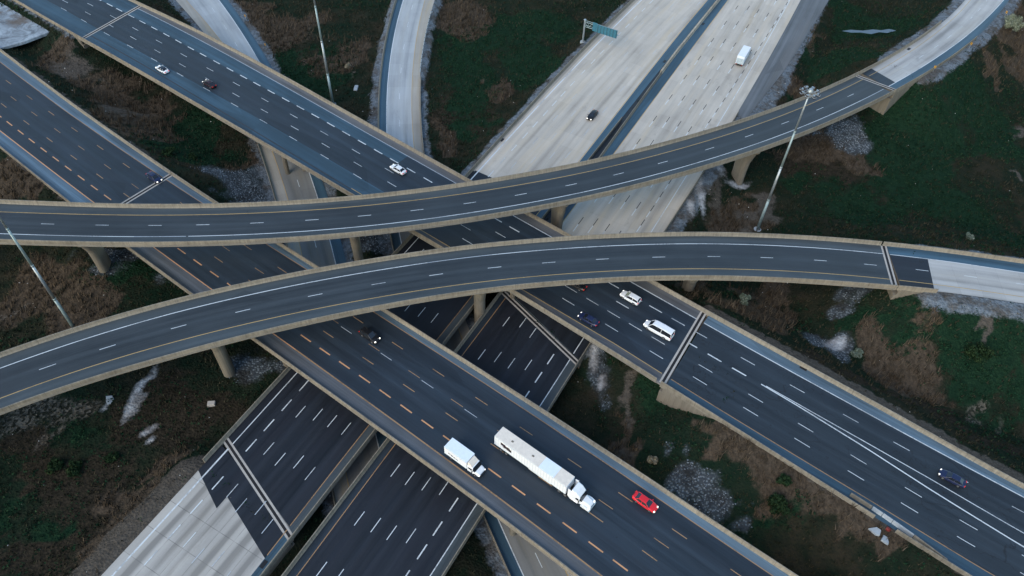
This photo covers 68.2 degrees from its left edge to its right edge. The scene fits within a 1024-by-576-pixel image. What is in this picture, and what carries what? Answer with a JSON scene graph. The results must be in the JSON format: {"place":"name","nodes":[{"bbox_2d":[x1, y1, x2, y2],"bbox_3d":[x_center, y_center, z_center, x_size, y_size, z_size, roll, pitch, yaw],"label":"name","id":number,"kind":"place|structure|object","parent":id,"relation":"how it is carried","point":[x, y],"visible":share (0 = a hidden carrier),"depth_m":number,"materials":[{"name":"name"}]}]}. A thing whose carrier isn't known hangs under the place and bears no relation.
{"place":"outdoors","nodes":[
{"label":"outdoors","id":0,"kind":"place"},
{"bbox_2d":[467,171,539,214],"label":"road surface","id":1,"kind":"object","parent":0,"point":[479,176],"visible":0.1,"depth_m":202.23,"materials":[{"name":"asphalt"}]},
{"bbox_2d":[0,0,1023,575],"bbox_3d":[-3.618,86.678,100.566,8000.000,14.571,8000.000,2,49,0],"label":"ground","id":2,"kind":"structure","parent":0,"point":[120,536],"depth_m":174.20,"materials":[{"name":"plant"}]},
{"bbox_2d":[0,2,48,48],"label":"paved lot","id":3,"kind":"structure","parent":2,"relation":"on","point":[17,30],"depth_m":234.89,"materials":[{"name":"concrete"}]},
{"bbox_2d":[0,146,69,201],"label":"concrete barrier","id":4,"kind":"object","parent":2,"relation":"on","point":[36,176],"visible":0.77,"depth_m":190.14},
{"bbox_2d":[0,216,73,326],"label":"mast light","id":5,"kind":"object","parent":2,"relation":"on","point":[61,309],"visible":0.84,"depth_m":157.51,"materials":[{"name":"metal"}]},
{"bbox_2d":[13,0,77,37],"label":"concrete barrier","id":6,"kind":"object","parent":2,"relation":"on","point":[48,19],"visible":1,"depth_m":236.78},
{"bbox_2d":[44,457,64,474],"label":"bush","id":7,"kind":"object","parent":2,"relation":"on","point":[54,464],"visible":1,"depth_m":147.25,"materials":[{"name":"green plant"}]},
{"bbox_2d":[66,459,82,476],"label":"bush","id":8,"kind":"object","parent":2,"relation":"on","point":[73,469],"visible":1,"depth_m":147.19,"materials":[{"name":"green plant"}]},
{"bbox_2d":[0,52,168,176],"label":"road shoulder","id":9,"kind":"object","parent":2,"relation":"on","point":[49,93],"visible":1,"depth_m":208.59},
{"bbox_2d":[47,0,123,28],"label":"road surface","id":10,"kind":"object","parent":2,"relation":"on","point":[100,12],"visible":1,"depth_m":241.78,"materials":[{"name":"asphalt"}]},
{"bbox_2d":[0,49,170,174],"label":"concrete barrier","id":11,"kind":"object","parent":2,"relation":"on","point":[90,116],"visible":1,"depth_m":206.84,"materials":[{"name":"concrete"}]},
{"bbox_2d":[105,451,118,463],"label":"bush","id":12,"kind":"object","parent":2,"relation":"on","point":[110,458],"visible":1,"depth_m":148.63,"materials":[{"name":"green plant"}]},
{"bbox_2d":[203,437,224,462],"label":"concrete barrier","id":13,"kind":"object","parent":2,"relation":"on","point":[211,452],"visible":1,"depth_m":147.07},
{"bbox_2d":[187,0,257,60],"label":"road surface","id":14,"kind":"object","parent":2,"relation":"on","point":[218,20],"visible":0.47,"depth_m":254.44,"materials":[{"name":"concrete"}]},
{"bbox_2d":[176,0,347,502],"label":"road shoulder","id":15,"kind":"object","parent":2,"relation":"on","point":[340,487],"visible":0.29,"depth_m":209.20},
{"bbox_2d":[257,142,335,505],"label":"concrete barrier","id":16,"kind":"object","parent":2,"relation":"on","point":[333,495],"visible":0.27,"depth_m":204.72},
{"bbox_2d":[313,0,335,103],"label":"mast light","id":17,"kind":"object","parent":2,"relation":"on","point":[328,78],"visible":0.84,"depth_m":215.34,"materials":[{"name":"metal"}]},
{"bbox_2d":[223,233,473,575],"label":"overpass bridge","id":18,"kind":"structure","parent":2,"relation":"on","point":[295,443],"depth_m":150.02,"materials":[{"name":"asphalt"}]},
{"bbox_2d":[76,3,709,417],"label":"overpass bridge","id":19,"kind":"structure","parent":2,"relation":"on","point":[286,119],"depth_m":197.19,"materials":[{"name":"concrete"}]},
{"bbox_2d":[390,164,406,175],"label":"sedan","id":20,"kind":"object","parent":19,"relation":"on","point":[400,170],"visible":1,"depth_m":191.56,"materials":[{"name":"white paint"}]},
{"bbox_2d":[577,312,599,327],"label":"sedan","id":21,"kind":"object","parent":19,"relation":"on","point":[590,320],"visible":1,"depth_m":161.53,"materials":[{"name":"blue paint"}]},
{"bbox_2d":[620,290,641,305],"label":"suv","id":22,"kind":"object","parent":19,"relation":"on","point":[632,298],"visible":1,"depth_m":165.79,"materials":[{"name":"white paint"}]},
{"bbox_2d":[643,320,674,340],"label":"passenger van","id":23,"kind":"object","parent":19,"relation":"on","point":[662,330],"visible":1,"depth_m":159.86,"materials":[{"name":"white paint"}]},
{"bbox_2d":[387,0,424,147],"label":"road surface","id":24,"kind":"object","parent":2,"relation":"on","point":[400,81],"visible":0.69,"depth_m":238.14,"materials":[{"name":"concrete"}]},
{"bbox_2d":[420,76,424,153],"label":"concrete barrier","id":25,"kind":"object","parent":2,"relation":"on","point":[420,118],"visible":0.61,"depth_m":223.16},
{"bbox_2d":[281,291,584,575],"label":"overpass bridge","id":26,"kind":"structure","parent":2,"relation":"on","point":[396,510],"depth_m":141.85,"materials":[{"name":"asphalt"}]},
{"bbox_2d":[378,0,510,575],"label":"concrete barrier","id":27,"kind":"object","parent":2,"relation":"on","point":[484,517],"visible":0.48,"depth_m":228.01,"materials":[{"name":"concrete"}]},
{"bbox_2d":[0,71,916,272],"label":"overpass bridge","id":28,"kind":"structure","parent":2,"relation":"on","point":[93,230],"depth_m":173.51,"materials":[{"name":"concrete"}]},
{"bbox_2d":[122,171,797,575],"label":"overpass bridge","id":29,"kind":"structure","parent":2,"relation":"on","point":[416,393],"depth_m":144.08,"materials":[{"name":"asphalt"}]},
{"bbox_2d":[359,326,380,343],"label":"suv","id":30,"kind":"object","parent":29,"relation":"on","point":[372,337],"visible":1,"depth_m":156.79,"materials":[{"name":"black paint"}]},
{"bbox_2d":[444,437,485,477],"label":"box truck","id":31,"kind":"object","parent":29,"relation":"on","point":[461,454],"visible":1,"depth_m":137.41,"materials":[{"name":"metal"}]},
{"bbox_2d":[494,427,595,511],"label":"semi truck","id":32,"kind":"object","parent":29,"relation":"on","point":[544,467],"visible":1,"depth_m":135.70,"materials":[{"name":"metal"}]},
{"bbox_2d":[632,491,657,513],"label":"sedan","id":33,"kind":"object","parent":29,"relation":"on","point":[645,502],"visible":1,"depth_m":134.45,"materials":[{"name":"red paint"}]},
{"bbox_2d":[0,232,919,414],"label":"overpass bridge","id":34,"kind":"structure","parent":2,"relation":"on","point":[217,320],"depth_m":158.81,"materials":[{"name":"asphalt"}]},
{"bbox_2d":[95,117,868,527],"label":"riprap","id":35,"kind":"object","parent":2,"relation":"on","point":[601,351],"visible":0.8,"depth_m":176.56,"materials":[{"name":"stone"}]},
{"bbox_2d":[412,0,571,575],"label":"road shoulder","id":36,"kind":"object","parent":2,"relation":"on","point":[422,28],"visible":0.38,"depth_m":235.27},
{"bbox_2d":[0,0,1023,573],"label":"reeds","id":37,"kind":"object","parent":2,"relation":"on","point":[454,140],"visible":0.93,"depth_m":200.31,"materials":[{"name":"plant"}]},
{"bbox_2d":[464,0,633,176],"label":"concrete barrier","id":38,"kind":"object","parent":2,"relation":"on","point":[497,141],"visible":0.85,"depth_m":226.26,"materials":[{"name":"concrete"}]},
{"bbox_2d":[473,0,637,170],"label":"road shoulder","id":39,"kind":"object","parent":2,"relation":"on","point":[594,41],"visible":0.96,"depth_m":236.48},
{"bbox_2d":[541,117,621,218],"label":"concrete barrier","id":40,"kind":"object","parent":2,"relation":"on","point":[591,156],"visible":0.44,"depth_m":211.48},
{"bbox_2d":[475,0,707,177],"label":"road surface","id":41,"kind":"object","parent":2,"relation":"on","point":[615,58],"visible":0.92,"depth_m":228.69,"materials":[{"name":"concrete"}]},
{"bbox_2d":[470,0,641,179],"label":"road marking","id":42,"kind":"object","parent":41,"relation":"on","point":[548,95],"visible":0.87,"depth_m":226.51,"materials":[{"name":"white paint"}]},
{"bbox_2d":[536,3,704,215],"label":"road marking","id":43,"kind":"object","parent":41,"relation":"on","point":[633,91],"visible":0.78,"depth_m":229.74,"materials":[{"name":"yellow paint"}]},
{"bbox_2d":[580,19,618,42],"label":"overhead sign","id":44,"kind":"object","parent":2,"relation":"on","point":[604,30],"visible":1,"depth_m":240.66,"materials":[{"name":"metal"}]},
{"bbox_2d":[537,0,715,217],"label":"road shoulder","id":45,"kind":"object","parent":2,"relation":"on","point":[667,54],"visible":0.77,"depth_m":234.88},
{"bbox_2d":[543,3,713,222],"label":"road shoulder","id":46,"kind":"object","parent":2,"relation":"on","point":[606,142],"visible":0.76,"depth_m":217.32},
{"bbox_2d":[598,71,661,157],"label":"concrete barrier","id":47,"kind":"object","parent":2,"relation":"on","point":[630,115],"visible":0.42,"depth_m":220.74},
{"bbox_2d":[563,0,726,220],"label":"road shoulder","id":48,"kind":"object","parent":2,"relation":"on","point":[662,80],"visible":0.68,"depth_m":232.60},
{"bbox_2d":[563,0,727,221],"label":"road marking","id":49,"kind":"object","parent":48,"relation":"on","point":[657,94],"visible":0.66,"depth_m":230.47,"materials":[{"name":"yellow paint"}]},
{"bbox_2d":[578,111,738,365],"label":"concrete barrier","id":50,"kind":"object","parent":2,"relation":"on","point":[589,344],"visible":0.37,"depth_m":195.09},
{"bbox_2d":[562,0,799,235],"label":"road surface","id":51,"kind":"object","parent":2,"relation":"on","point":[623,219],"visible":0.72,"depth_m":227.06,"materials":[{"name":"concrete"}]},
{"bbox_2d":[574,0,789,352],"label":"road marking","id":52,"kind":"object","parent":51,"relation":"on","point":[716,126],"visible":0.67,"depth_m":224.38,"materials":[{"name":"white paint"}]},
{"bbox_2d":[735,45,751,65],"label":"box truck","id":53,"kind":"object","parent":51,"relation":"on","point":[743,54],"visible":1,"depth_m":239.01,"materials":[{"name":"metal"}]},
{"bbox_2d":[660,0,719,73],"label":"concrete barrier","id":54,"kind":"object","parent":2,"relation":"on","point":[683,43],"visible":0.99,"depth_m":249.49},
{"bbox_2d":[739,293,750,305],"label":"bush","id":55,"kind":"object","parent":2,"relation":"on","point":[744,298],"visible":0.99,"depth_m":174.02,"materials":[{"name":"green plant"}]},
{"bbox_2d":[659,381,875,518],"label":"concrete barrier","id":56,"kind":"object","parent":2,"relation":"on","point":[692,403],"visible":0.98,"depth_m":144.70,"materials":[{"name":"concrete"}]},
{"bbox_2d":[767,492,790,514],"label":"bush","id":57,"kind":"object","parent":2,"relation":"on","point":[776,502],"visible":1,"depth_m":139.28,"materials":[{"name":"green plant"}]},
{"bbox_2d":[737,0,827,117],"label":"road shoulder","id":58,"kind":"object","parent":2,"relation":"on","point":[804,17],"visible":0.99,"depth_m":247.45},
{"bbox_2d":[776,473,792,486],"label":"bush","id":59,"kind":"object","parent":2,"relation":"on","point":[784,479],"visible":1,"depth_m":140.65,"materials":[{"name":"green plant"}]},
{"bbox_2d":[754,85,820,231],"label":"mast light","id":60,"kind":"object","parent":2,"relation":"on","point":[810,90],"visible":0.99,"depth_m":176.35,"materials":[{"name":"metal"}]},
{"bbox_2d":[850,348,863,357],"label":"bush","id":61,"kind":"object","parent":2,"relation":"on","point":[857,352],"visible":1,"depth_m":167.04,"materials":[{"name":"green plant"}]},
{"bbox_2d":[705,310,1023,488],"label":"concrete barrier","id":62,"kind":"object","parent":2,"relation":"on","point":[1018,483],"visible":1,"depth_m":152.46,"materials":[{"name":"concrete"}]},
{"bbox_2d":[859,20,941,74],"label":"concrete barrier","id":63,"kind":"object","parent":2,"relation":"on","point":[897,51],"visible":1,"depth_m":233.45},
{"bbox_2d":[896,285,938,292],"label":"concrete barrier","id":64,"kind":"object","parent":2,"relation":"on","point":[915,289],"visible":1,"depth_m":167.67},
{"bbox_2d":[895,529,971,575],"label":"concrete barrier","id":65,"kind":"object","parent":2,"relation":"on","point":[930,552],"visible":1,"depth_m":132.87,"materials":[{"name":"concrete"}]},
{"bbox_2d":[893,36,976,94],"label":"concrete barrier","id":66,"kind":"object","parent":2,"relation":"on","point":[902,87],"visible":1,"depth_m":225.92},
{"bbox_2d":[882,241,1023,263],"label":"concrete barrier","id":67,"kind":"object","parent":2,"relation":"on","point":[954,251],"visible":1,"depth_m":176.24,"materials":[{"name":"concrete"}]},
{"bbox_2d":[964,342,994,363],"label":"bush","id":68,"kind":"object","parent":2,"relation":"on","point":[978,353],"visible":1,"depth_m":162.58,"materials":[{"name":"green plant"}]},
{"bbox_2d":[1004,14,1023,31],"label":"bush","id":69,"kind":"object","parent":2,"relation":"on","point":[1011,21],"visible":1,"depth_m":247.82,"materials":[{"name":"green plant"}]},
{"bbox_2d":[515,296,589,358],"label":"road surface","id":70,"kind":"object","parent":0,"point":[569,339],"visible":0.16,"depth_m":168.77,"materials":[{"name":"asphalt"}]},
{"bbox_2d":[845,29,895,33],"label":"water","id":71,"kind":"structure","parent":0,"point":[872,31],"depth_m":251.00,"materials":[{"name":"grey liquid"}]},
{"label":"road","id":72,"kind":"structure","parent":0,"visible":0},
{"bbox_2d":[220,2,378,448],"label":"road marking","id":73,"kind":"object","parent":72,"relation":"on","point":[310,177],"visible":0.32,"depth_m":206.34,"materials":[{"name":"white paint"}]},
{"bbox_2d":[219,0,386,446],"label":"road shoulder","id":74,"kind":"object","parent":72,"relation":"on","point":[338,252],"visible":0.3,"depth_m":240.53},
{"bbox_2d":[273,152,377,485],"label":"road surface","id":75,"kind":"object","parent":72,"relation":"on","point":[320,254],"visible":0.2,"depth_m":191.96,"materials":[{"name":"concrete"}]},
{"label":"road","id":76,"kind":"structure","parent":0,"visible":0},
{"bbox_2d":[379,0,522,575],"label":"road shoulder","id":77,"kind":"object","parent":76,"relation":"on","point":[504,547],"visible":0.45,"depth_m":194.29},
{"bbox_2d":[386,2,523,575],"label":"road marking","id":78,"kind":"object","parent":76,"relation":"on","point":[401,243],"visible":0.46,"depth_m":221.23,"materials":[{"name":"white paint"}]},
{"bbox_2d":[400,231,566,575],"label":"road surface","id":79,"kind":"object","parent":76,"relation":"on","point":[524,550],"visible":0.1,"depth_m":141.75,"materials":[{"name":"concrete"}]},
{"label":"road","id":80,"kind":"structure","parent":0,"visible":0},
{"bbox_2d":[863,69,894,85],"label":"road surface","id":81,"kind":"object","parent":80,"relation":"on","point":[880,78],"visible":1,"depth_m":223.61,"materials":[{"name":"asphalt"}]},
{"bbox_2d":[871,0,1002,81],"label":"road surface","id":82,"kind":"object","parent":80,"relation":"on","point":[928,50],"visible":1,"depth_m":240.33,"materials":[{"name":"concrete"}]},
{"bbox_2d":[889,0,1008,88],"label":"road shoulder","id":83,"kind":"object","parent":80,"relation":"on","point":[977,31],"visible":1,"depth_m":236.82},
{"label":"road","id":84,"kind":"structure","parent":0,"visible":0},
{"bbox_2d":[890,255,933,287],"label":"road surface","id":85,"kind":"object","parent":84,"relation":"on","point":[905,267],"visible":1,"depth_m":171.91,"materials":[{"name":"asphalt"}]},
{"bbox_2d":[887,246,1023,272],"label":"road shoulder","id":86,"kind":"object","parent":84,"relation":"on","point":[997,264],"visible":1,"depth_m":175.66},
{"bbox_2d":[928,259,1023,302],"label":"road surface","id":87,"kind":"object","parent":84,"relation":"on","point":[990,280],"visible":1,"depth_m":171.47,"materials":[{"name":"concrete"}]},
{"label":"road","id":88,"kind":"structure","parent":0,"visible":0},
{"bbox_2d":[18,0,96,36],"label":"road shoulder","id":89,"kind":"object","parent":88,"relation":"on","point":[65,18],"visible":1,"depth_m":238.97},
{"bbox_2d":[101,0,137,12],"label":"road shoulder","id":90,"kind":"object","parent":88,"relation":"on","point":[124,6],"visible":1,"depth_m":244.60},
{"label":"road","id":91,"kind":"structure","parent":0,"visible":0},
{"bbox_2d":[668,380,992,575],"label":"road shoulder","id":92,"kind":"object","parent":91,"relation":"on","point":[967,566],"visible":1,"depth_m":141.16},
{"bbox_2d":[671,379,994,575],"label":"road marking","id":93,"kind":"object","parent":92,"relation":"on","point":[839,482],"visible":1,"depth_m":141.19,"materials":[{"name":"yellow paint"}]},
{"bbox_2d":[850,493,871,508],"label":"temporary barrier","id":94,"kind":"object","parent":92,"relation":"on","point":[860,500],"visible":1,"depth_m":138.65,"materials":[{"name":"concrete"}]},
{"bbox_2d":[891,520,913,537],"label":"temporary barrier","id":95,"kind":"object","parent":92,"relation":"on","point":[903,529],"visible":1,"depth_m":135.60,"materials":[{"name":"concrete"}]},
{"bbox_2d":[913,535,947,559],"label":"temporary barrier","id":96,"kind":"object","parent":92,"relation":"on","point":[918,539],"visible":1,"depth_m":133.78,"materials":[{"name":"concrete"}]},
{"bbox_2d":[670,323,1023,575],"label":"road surface","id":97,"kind":"object","parent":91,"relation":"on","point":[829,451],"visible":1,"depth_m":145.71,"materials":[{"name":"asphalt"}]},
{"bbox_2d":[704,323,1023,497],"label":"road marking","id":98,"kind":"object","parent":97,"relation":"on","point":[867,413],"visible":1,"depth_m":151.32,"materials":[{"name":"white paint"}]},
{"bbox_2d":[761,384,1023,546],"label":"road marking","id":99,"kind":"object","parent":97,"relation":"on","point":[897,468],"visible":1,"depth_m":143.74,"materials":[{"name":"white paint"}]},
{"bbox_2d":[766,386,1022,532],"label":"road marking","id":100,"kind":"object","parent":97,"relation":"on","point":[895,459],"visible":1,"depth_m":145.01,"materials":[{"name":"white paint"}]},
{"bbox_2d":[938,469,966,488],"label":"sedan","id":101,"kind":"object","parent":97,"relation":"on","point":[958,481],"visible":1,"depth_m":141.82,"materials":[{"name":"blue paint"}]},
{"bbox_2d":[704,316,1023,496],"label":"road shoulder","id":102,"kind":"object","parent":91,"relation":"on","point":[786,363],"visible":1,"depth_m":153.01},
{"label":"road","id":103,"kind":"structure","parent":0,"visible":0},
{"bbox_2d":[0,132,92,202],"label":"road shoulder","id":104,"kind":"object","parent":103,"relation":"on","point":[66,190],"visible":0.81,"depth_m":192.25},
{"bbox_2d":[0,131,94,202],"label":"road marking","id":105,"kind":"object","parent":104,"relation":"on","point":[47,167],"visible":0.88,"depth_m":193.19,"materials":[{"name":"orange paint"}]},
{"bbox_2d":[0,63,161,202],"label":"road surface","id":106,"kind":"object","parent":103,"relation":"on","point":[118,180],"visible":0.97,"depth_m":199.18,"materials":[{"name":"asphalt"}]},
{"bbox_2d":[0,62,162,177],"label":"road marking","id":107,"kind":"object","parent":106,"relation":"on","point":[86,125],"visible":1,"depth_m":204.95,"materials":[{"name":"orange paint"}]},
{"bbox_2d":[146,171,162,183],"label":"sedan","id":108,"kind":"object","parent":106,"relation":"on","point":[154,177],"visible":1,"depth_m":189.65,"materials":[{"name":"blue paint"}]},
{"label":"road","id":109,"kind":"structure","parent":0,"visible":0},
{"bbox_2d":[101,471,216,575],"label":"road surface","id":110,"kind":"object","parent":109,"relation":"on","point":[171,547],"visible":1,"depth_m":136.50,"materials":[{"name":"concrete"}]},
{"bbox_2d":[111,449,228,575],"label":"road marking","id":111,"kind":"object","parent":110,"relation":"on","point":[135,550],"visible":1,"depth_m":138.70,"materials":[{"name":"white paint"}]},
{"bbox_2d":[158,497,264,575],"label":"road surface","id":112,"kind":"object","parent":109,"relation":"on","point":[220,530],"visible":1,"depth_m":134.67,"materials":[{"name":"concrete"}]},
{"bbox_2d":[198,445,244,507],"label":"road surface","id":113,"kind":"object","parent":109,"relation":"on","point":[226,466],"visible":1,"depth_m":144.23,"materials":[{"name":"asphalt"}]},
{"bbox_2d":[228,476,282,557],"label":"road surface","id":114,"kind":"object","parent":109,"relation":"on","point":[267,539],"visible":1,"depth_m":139.00,"materials":[{"name":"asphalt"}]},
{"bbox_2d":[251,535,286,575],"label":"road shoulder","id":115,"kind":"object","parent":109,"relation":"on","point":[269,557],"visible":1,"depth_m":134.53},
{"bbox_2d":[260,535,293,575],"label":"concrete barrier","id":116,"kind":"object","parent":109,"relation":"on","point":[290,540],"visible":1,"depth_m":133.95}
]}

